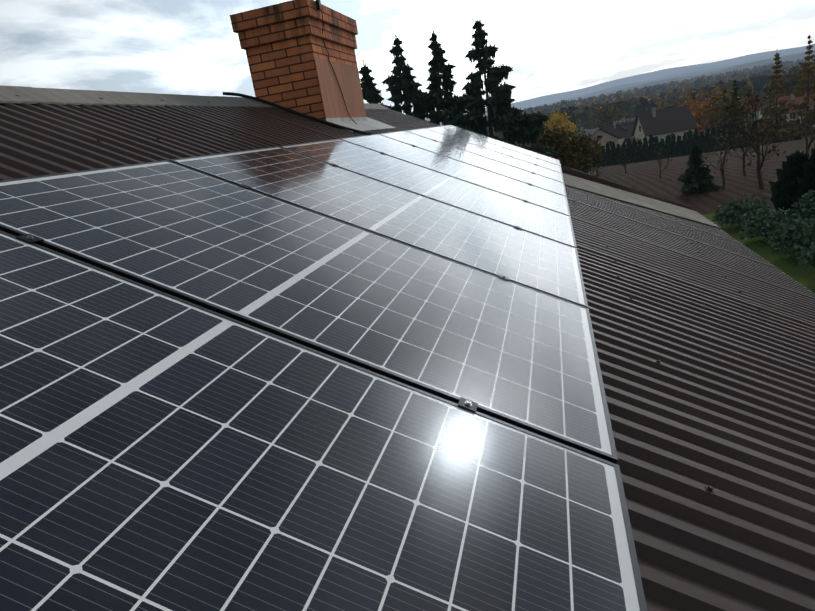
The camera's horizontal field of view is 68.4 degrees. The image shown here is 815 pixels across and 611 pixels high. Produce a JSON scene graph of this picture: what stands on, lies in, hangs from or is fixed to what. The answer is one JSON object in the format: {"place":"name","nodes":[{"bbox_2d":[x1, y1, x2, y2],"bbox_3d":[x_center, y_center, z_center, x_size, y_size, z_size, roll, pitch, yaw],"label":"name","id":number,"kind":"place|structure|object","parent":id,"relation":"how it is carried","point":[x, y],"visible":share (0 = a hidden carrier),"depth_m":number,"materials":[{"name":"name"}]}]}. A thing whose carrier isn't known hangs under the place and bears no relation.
{"place":"outdoors","nodes":[
{"label":"outdoors","id":0,"kind":"place"},
{"bbox_2d":[0,0,814,113],"label":"sky","id":1,"kind":"structure","parent":0,"point":[181,47],"materials":[{"name":"white"}]},
{"bbox_2d":[425,44,814,293],"bbox_3d":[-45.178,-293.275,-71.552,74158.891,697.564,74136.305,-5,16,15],"label":"ground","id":2,"kind":"structure","parent":0,"point":[643,176],"depth_m":42.94,"materials":[{"name":"brown soil"}]},
{"bbox_2d":[359,60,392,109],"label":"spruce","id":3,"kind":"object","parent":2,"relation":"on","point":[370,93],"visible":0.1,"depth_m":37.34,"materials":[{"name":"green plant"}]},
{"bbox_2d":[381,35,434,120],"bbox_3d":[-0.153,-11.137,39.428,6.914,12.454,8.998,-21,19,-35],"label":"spruce","id":4,"kind":"object","parent":2,"relation":"on","point":[405,84],"visible":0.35,"depth_m":38.23,"materials":[{"name":"green plant"}]},
{"bbox_2d":[414,30,503,141],"bbox_3d":[2.727,-11.090,37.915,8.462,12.008,8.920,6,22,44],"label":"spruce","id":5,"kind":"object","parent":2,"relation":"on","point":[448,106],"visible":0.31,"depth_m":37.03,"materials":[{"name":"green plant"}]},
{"bbox_2d":[493,129,506,142],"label":"valley tree","id":6,"kind":"object","parent":2,"relation":"on","point":[499,135],"visible":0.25,"depth_m":301.94,"materials":[{"name":"green plant"}]},
{"bbox_2d":[447,20,589,172],"bbox_3d":[5.798,-11.209,37.186,9.018,12.430,11.253,-5,16,15],"label":"spruce","id":7,"kind":"object","parent":2,"relation":"on","point":[513,124],"visible":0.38,"depth_m":36.10,"materials":[{"name":"green plant"}]},
{"bbox_2d":[532,125,584,169],"bbox_3d":[10.193,-10.163,41.059,3.683,4.386,4.238,-10,16,-1],"label":"hazel bush","id":8,"kind":"object","parent":2,"relation":"on","point":[559,143],"visible":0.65,"depth_m":40.04,"materials":[{"name":"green plant"}]},
{"bbox_2d":[543,107,577,133],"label":"valley tree","id":9,"kind":"object","parent":2,"relation":"on","point":[558,121],"visible":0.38,"depth_m":168.58,"materials":[{"name":"yellow plant"}]},
{"bbox_2d":[554,127,599,173],"bbox_3d":[11.729,-10.727,43.102,3.337,4.184,4.762,-14,16,-15],"label":"hazel bush","id":10,"kind":"object","parent":2,"relation":"on","point":[583,142],"visible":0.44,"depth_m":41.83,"materials":[{"name":"green plant"}]},
{"bbox_2d":[577,135,606,174],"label":"tree","id":11,"kind":"object","parent":2,"relation":"on","point":[598,147],"visible":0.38,"depth_m":49.55,"materials":[{"name":"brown plant"}]},
{"bbox_2d":[591,149,602,176],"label":"bare tree","id":12,"kind":"object","parent":2,"relation":"on","point":[597,160],"visible":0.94,"depth_m":43.86,"materials":[{"name":"brown plant"}]},
{"bbox_2d":[577,127,621,149],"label":"house","id":13,"kind":"structure","parent":2,"relation":"on","point":[606,137],"depth_m":136.75,"materials":[{"name":"grey"}]},
{"bbox_2d":[600,149,606,166],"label":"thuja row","id":14,"kind":"object","parent":2,"relation":"on","point":[604,163],"visible":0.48,"depth_m":107.97,"materials":[{"name":"green plant"}]},
{"bbox_2d":[605,142,611,165],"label":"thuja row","id":15,"kind":"object","parent":2,"relation":"on","point":[608,157],"visible":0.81,"depth_m":107.49,"materials":[{"name":"green plant"}]},
{"bbox_2d":[590,100,627,127],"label":"valley tree","id":16,"kind":"object","parent":2,"relation":"on","point":[607,116],"visible":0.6,"depth_m":216.31,"materials":[{"name":"green plant"}]},
{"bbox_2d":[610,141,617,165],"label":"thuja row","id":17,"kind":"object","parent":2,"relation":"on","point":[613,151],"visible":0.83,"depth_m":107.25,"materials":[{"name":"green plant"}]},
{"bbox_2d":[601,120,634,145],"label":"brown house","id":18,"kind":"structure","parent":2,"relation":"on","point":[619,131],"depth_m":193.17,"materials":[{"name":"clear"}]},
{"bbox_2d":[616,144,621,164],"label":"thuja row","id":19,"kind":"object","parent":2,"relation":"on","point":[619,151],"visible":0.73,"depth_m":107.06,"materials":[{"name":"green plant"}]},
{"bbox_2d":[610,146,629,173],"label":"bare tree","id":20,"kind":"object","parent":2,"relation":"on","point":[624,160],"visible":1,"depth_m":47.68,"materials":[{"name":"brown plant"}]},
{"bbox_2d":[611,117,635,129],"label":"house","id":21,"kind":"structure","parent":2,"relation":"on","point":[624,120],"depth_m":195.46,"materials":[{"name":"grey"}]},
{"bbox_2d":[621,142,627,163],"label":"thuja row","id":22,"kind":"object","parent":2,"relation":"on","point":[623,150],"visible":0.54,"depth_m":106.75,"materials":[{"name":"green plant"}]},
{"bbox_2d":[627,138,633,163],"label":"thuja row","id":23,"kind":"object","parent":2,"relation":"on","point":[630,155],"visible":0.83,"depth_m":106.44,"materials":[{"name":"green plant"}]},
{"bbox_2d":[632,137,638,162],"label":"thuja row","id":24,"kind":"object","parent":2,"relation":"on","point":[635,150],"visible":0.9,"depth_m":106.16,"materials":[{"name":"green plant"}]},
{"bbox_2d":[637,139,643,161],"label":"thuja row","id":25,"kind":"object","parent":2,"relation":"on","point":[640,152],"visible":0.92,"depth_m":106.07,"materials":[{"name":"green plant"}]},
{"bbox_2d":[643,136,649,161],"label":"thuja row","id":26,"kind":"object","parent":2,"relation":"on","point":[645,147],"visible":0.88,"depth_m":105.73,"materials":[{"name":"green plant"}]},
{"bbox_2d":[486,58,814,142],"bbox_3d":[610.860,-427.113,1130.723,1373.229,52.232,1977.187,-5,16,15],"label":"hill forest","id":27,"kind":"object","parent":2,"relation":"on","point":[635,100],"visible":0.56,"depth_m":430.11,"materials":[{"name":"green plant"}]},
{"bbox_2d":[648,134,654,160],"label":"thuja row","id":28,"kind":"object","parent":2,"relation":"on","point":[651,147],"visible":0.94,"depth_m":105.46,"materials":[{"name":"green plant"}]},
{"bbox_2d":[654,136,660,159],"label":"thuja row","id":29,"kind":"object","parent":2,"relation":"on","point":[656,144],"visible":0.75,"depth_m":105.19,"materials":[{"name":"green plant"}]},
{"bbox_2d":[621,105,697,146],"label":"house","id":30,"kind":"structure","parent":2,"relation":"on","point":[676,121],"depth_m":130.40,"materials":[{"name":"grey"}]},
{"bbox_2d":[645,142,676,178],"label":"bare tree","id":31,"kind":"object","parent":2,"relation":"on","point":[659,159],"visible":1,"depth_m":37.95,"materials":[{"name":"brown plant"}]},
{"bbox_2d":[660,138,665,158],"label":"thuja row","id":32,"kind":"object","parent":2,"relation":"on","point":[662,146],"visible":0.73,"depth_m":105.00,"materials":[{"name":"green plant"}]},
{"bbox_2d":[655,99,679,109],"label":"valley tree","id":33,"kind":"object","parent":2,"relation":"on","point":[666,106],"visible":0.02,"depth_m":168.85,"materials":[{"name":"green plant"}]},
{"bbox_2d":[665,135,671,158],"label":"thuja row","id":34,"kind":"object","parent":2,"relation":"on","point":[668,152],"visible":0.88,"depth_m":104.73,"materials":[{"name":"green plant"}]},
{"bbox_2d":[670,133,676,157],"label":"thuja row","id":35,"kind":"object","parent":2,"relation":"on","point":[673,144],"visible":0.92,"depth_m":104.47,"materials":[{"name":"green plant"}]},
{"bbox_2d":[676,135,682,156],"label":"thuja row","id":36,"kind":"object","parent":2,"relation":"on","point":[679,147],"visible":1,"depth_m":104.26,"materials":[{"name":"green plant"}]},
{"bbox_2d":[682,134,688,155],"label":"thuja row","id":37,"kind":"object","parent":2,"relation":"on","point":[685,146],"visible":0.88,"depth_m":103.95,"materials":[{"name":"green plant"}]},
{"bbox_2d":[687,129,694,154],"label":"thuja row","id":38,"kind":"object","parent":2,"relation":"on","point":[690,141],"visible":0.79,"depth_m":103.59,"materials":[{"name":"green plant"}]},
{"bbox_2d":[693,129,699,146],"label":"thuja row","id":39,"kind":"object","parent":2,"relation":"on","point":[696,138],"visible":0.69,"depth_m":103.27,"materials":[{"name":"green plant"}]},
{"bbox_2d":[677,145,720,194],"bbox_3d":[14.026,-6.566,29.261,1.850,2.541,1.934,-16,17,-21],"label":"young fir","id":40,"kind":"object","parent":2,"relation":"on","point":[695,177],"visible":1,"depth_m":29.10,"materials":[{"name":"green plant"}]},
{"bbox_2d":[699,131,705,153],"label":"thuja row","id":41,"kind":"object","parent":2,"relation":"on","point":[702,144],"visible":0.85,"depth_m":103.20,"materials":[{"name":"green plant"}]},
{"bbox_2d":[677,84,738,134],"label":"valley tree","id":42,"kind":"object","parent":2,"relation":"on","point":[695,107],"visible":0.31,"depth_m":143.84,"materials":[{"name":"orange plant"}]},
{"bbox_2d":[705,128,710,152],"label":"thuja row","id":43,"kind":"object","parent":2,"relation":"on","point":[707,142],"visible":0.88,"depth_m":102.96,"materials":[{"name":"green plant"}]},
{"bbox_2d":[710,126,716,151],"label":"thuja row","id":44,"kind":"object","parent":2,"relation":"on","point":[713,141],"visible":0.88,"depth_m":102.59,"materials":[{"name":"green plant"}]},
{"bbox_2d":[715,128,722,150],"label":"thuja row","id":45,"kind":"object","parent":2,"relation":"on","point":[718,134],"visible":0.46,"depth_m":102.33,"materials":[{"name":"green plant"}]},
{"bbox_2d":[700,128,749,189],"bbox_3d":[15.166,-6.954,28.412,2.629,2.924,1.677,-20,19,-33],"label":"bare tree","id":46,"kind":"object","parent":2,"relation":"on","point":[724,157],"visible":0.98,"depth_m":28.45,"materials":[{"name":"brown plant"}]},
{"bbox_2d":[718,94,733,132],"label":"valley tree","id":47,"kind":"object","parent":2,"relation":"on","point":[722,128],"visible":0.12,"depth_m":138.55,"materials":[{"name":"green plant"}]},
{"bbox_2d":[696,82,756,131],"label":"valley tree","id":48,"kind":"object","parent":2,"relation":"on","point":[710,117],"visible":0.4,"depth_m":139.87,"materials":[{"name":"brown plant"}]},
{"bbox_2d":[713,79,746,150],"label":"valley tree","id":49,"kind":"object","parent":2,"relation":"on","point":[734,95],"visible":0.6,"depth_m":100.40,"materials":[{"name":"green plant"}]},
{"bbox_2d":[712,194,770,227],"bbox_3d":[11.441,-3.226,20.495,1.830,1.084,1.778,-5,16,15],"label":"garden shrub","id":50,"kind":"object","parent":2,"relation":"on","point":[733,212],"visible":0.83,"depth_m":20.29,"materials":[{"name":"green plant"}]},
{"bbox_2d":[725,115,767,175],"bbox_3d":[18.241,-8.524,32.052,2.320,3.249,2.018,-5,16,15],"label":"bare tree","id":51,"kind":"object","parent":2,"relation":"on","point":[744,153],"visible":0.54,"depth_m":32.12,"materials":[{"name":"brown plant"}]},
{"bbox_2d":[738,97,760,130],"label":"grey house","id":52,"kind":"structure","parent":2,"relation":"on","point":[757,112],"depth_m":166.19,"materials":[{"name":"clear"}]},
{"bbox_2d":[741,92,763,104],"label":"valley tree","id":53,"kind":"object","parent":2,"relation":"on","point":[752,94],"visible":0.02,"depth_m":247.93,"materials":[{"name":"green plant"}]},
{"bbox_2d":[716,79,799,188],"bbox_3d":[15.549,-7.477,26.521,3.122,4.790,2.906,-5,16,15],"label":"bare tree","id":54,"kind":"object","parent":2,"relation":"on","point":[755,100],"visible":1,"depth_m":26.40,"materials":[{"name":"brown plant"}]},
{"bbox_2d":[759,106,764,118],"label":"house","id":55,"kind":"structure","parent":2,"relation":"on","point":[760,115],"depth_m":187.32,"materials":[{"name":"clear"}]},
{"bbox_2d":[758,95,771,117],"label":"valley tree","id":56,"kind":"object","parent":2,"relation":"on","point":[765,105],"visible":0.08,"depth_m":158.18,"materials":[{"name":"green plant"}]},
{"bbox_2d":[737,204,805,240],"bbox_3d":[10.971,-2.492,18.149,1.875,1.092,1.780,-5,16,15],"label":"garden shrub","id":57,"kind":"object","parent":2,"relation":"on","point":[764,226],"visible":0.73,"depth_m":17.93,"materials":[{"name":"green plant"}]},
{"bbox_2d":[756,49,800,144],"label":"larch","id":58,"kind":"object","parent":2,"relation":"on","point":[787,129],"visible":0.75,"depth_m":97.20,"materials":[{"name":"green plant"}]},
{"bbox_2d":[769,150,808,213],"bbox_3d":[13.553,-4.072,20.897,1.593,2.662,1.469,-10,16,-1],"label":"conifer tree","id":59,"kind":"object","parent":2,"relation":"on","point":[783,187],"visible":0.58,"depth_m":20.67,"materials":[{"name":"green plant"}]},
{"bbox_2d":[765,59,814,105],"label":"valley tree","id":60,"kind":"object","parent":2,"relation":"on","point":[791,81],"visible":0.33,"depth_m":142.58,"materials":[{"name":"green plant"}]},
{"bbox_2d":[766,215,814,256],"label":"garden shrub","id":61,"kind":"object","parent":2,"relation":"on","point":[792,237],"visible":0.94,"depth_m":15.90,"materials":[{"name":"green plant"}]},
{"bbox_2d":[767,93,814,126],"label":"brown house","id":62,"kind":"structure","parent":2,"relation":"on","point":[797,100],"depth_m":137.57,"materials":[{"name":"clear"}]},
{"bbox_2d":[779,100,814,157],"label":"bare tree","id":63,"kind":"object","parent":2,"relation":"on","point":[804,132],"visible":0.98,"depth_m":34.07,"materials":[{"name":"brown plant"}]},
{"bbox_2d":[794,118,801,139],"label":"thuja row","id":64,"kind":"object","parent":2,"relation":"on","point":[798,137],"visible":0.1,"depth_m":99.19,"materials":[{"name":"green plant"}]},
{"bbox_2d":[790,35,814,138],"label":"larch","id":65,"kind":"object","parent":2,"relation":"on","point":[802,88],"visible":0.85,"depth_m":96.40,"materials":[{"name":"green plant"}]},
{"bbox_2d":[790,146,814,217],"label":"conifer tree","id":66,"kind":"object","parent":2,"relation":"on","point":[806,183],"visible":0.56,"depth_m":20.00,"materials":[{"name":"green plant"}]},
{"bbox_2d":[791,190,814,218],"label":"garden shrub","id":67,"kind":"object","parent":2,"relation":"on","point":[805,202],"visible":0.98,"depth_m":19.13,"materials":[{"name":"green plant"}]},
{"bbox_2d":[792,242,814,271],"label":"garden shrub","id":68,"kind":"object","parent":2,"relation":"on","point":[805,258],"visible":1,"depth_m":14.05,"materials":[{"name":"green plant"}]},
{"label":"building walls","id":69,"kind":"object","parent":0,"visible":0},
{"bbox_2d":[0,85,814,610],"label":"roof","id":70,"kind":"structure","parent":69,"relation":"attached to","point":[704,335],"depth_m":2.38,"materials":[{"name":"brown metal"}]},
{"bbox_2d":[16,131,539,412],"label":"clamps","id":71,"kind":"object","parent":70,"relation":"attached to","point":[467,404],"visible":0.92,"depth_m":1.39,"materials":[{"name":"grey metal"}]},
{"bbox_2d":[223,0,375,134],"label":"chimney cables","id":72,"kind":"object","parent":70,"relation":"on","point":[319,7],"visible":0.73,"depth_m":5.68,"materials":[{"name":"black rubber"}]},
{"bbox_2d":[0,160,617,463],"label":"solar panel","id":73,"kind":"object","parent":70,"relation":"on","point":[513,353],"visible":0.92,"depth_m":1.64,"materials":[{"name":"black glass"}]},
{"bbox_2d":[230,0,395,131],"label":"chimney","id":74,"kind":"object","parent":70,"relation":"on","point":[283,46],"visible":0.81,"depth_m":5.71,"materials":[{"name":"orange brick"}]},
{"bbox_2d":[0,230,646,610],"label":"solar panel","id":75,"kind":"object","parent":70,"relation":"on","point":[161,451],"visible":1,"depth_m":0.92,"materials":[{"name":"black glass"}]},
{"bbox_2d":[169,146,587,307],"bbox_3d":[-0.037,-0.432,2.817,1.593,0.802,1.038,-5,16,15],"label":"solar panel","id":76,"kind":"object","parent":70,"relation":"on","point":[493,247],"visible":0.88,"depth_m":2.68,"materials":[{"name":"black glass"}]},
{"bbox_2d":[279,139,576,247],"bbox_3d":[0.198,-0.748,3.799,1.593,0.802,1.038,-5,16,15],"label":"solar panel","id":77,"kind":"object","parent":70,"relation":"on","point":[468,196],"visible":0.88,"depth_m":3.70,"materials":[{"name":"black glass"}]},
{"bbox_2d":[340,134,570,215],"bbox_3d":[0.432,-1.064,4.781,1.593,0.802,1.038,-5,16,15],"label":"solar panel","id":78,"kind":"object","parent":70,"relation":"on","point":[538,196],"visible":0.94,"depth_m":4.70,"materials":[{"name":"black glass"}]},
{"bbox_2d":[379,131,566,195],"bbox_3d":[0.666,-1.381,5.763,1.593,0.802,1.038,-5,16,15],"label":"solar panel","id":79,"kind":"object","parent":70,"relation":"on","point":[494,166],"visible":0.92,"depth_m":5.70,"materials":[{"name":"black glass"}]},
{"bbox_2d":[405,128,563,182],"bbox_3d":[0.900,-1.697,6.745,1.593,0.802,1.038,-5,16,15],"label":"solar panel","id":80,"kind":"object","parent":70,"relation":"on","point":[495,156],"visible":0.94,"depth_m":6.69,"materials":[{"name":"black glass"}]},
{"bbox_2d":[425,126,561,172],"bbox_3d":[1.135,-2.013,7.727,1.593,0.802,1.038,-5,16,15],"label":"solar panel","id":81,"kind":"object","parent":70,"relation":"on","point":[499,149],"visible":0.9,"depth_m":7.69,"materials":[{"name":"black glass"}]},
{"bbox_2d":[440,125,560,165],"bbox_3d":[1.369,-2.329,8.709,1.593,0.802,1.038,-5,16,15],"label":"solar panel","id":82,"kind":"object","parent":70,"relation":"on","point":[505,145],"visible":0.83,"depth_m":8.68,"materials":[{"name":"black glass"}]},
{"bbox_2d":[561,165,719,227],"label":"roof end sheets","id":83,"kind":"object","parent":70,"relation":"attached to","point":[583,180],"visible":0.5,"depth_m":8.03,"materials":[{"name":"grey metal"}]}
]}

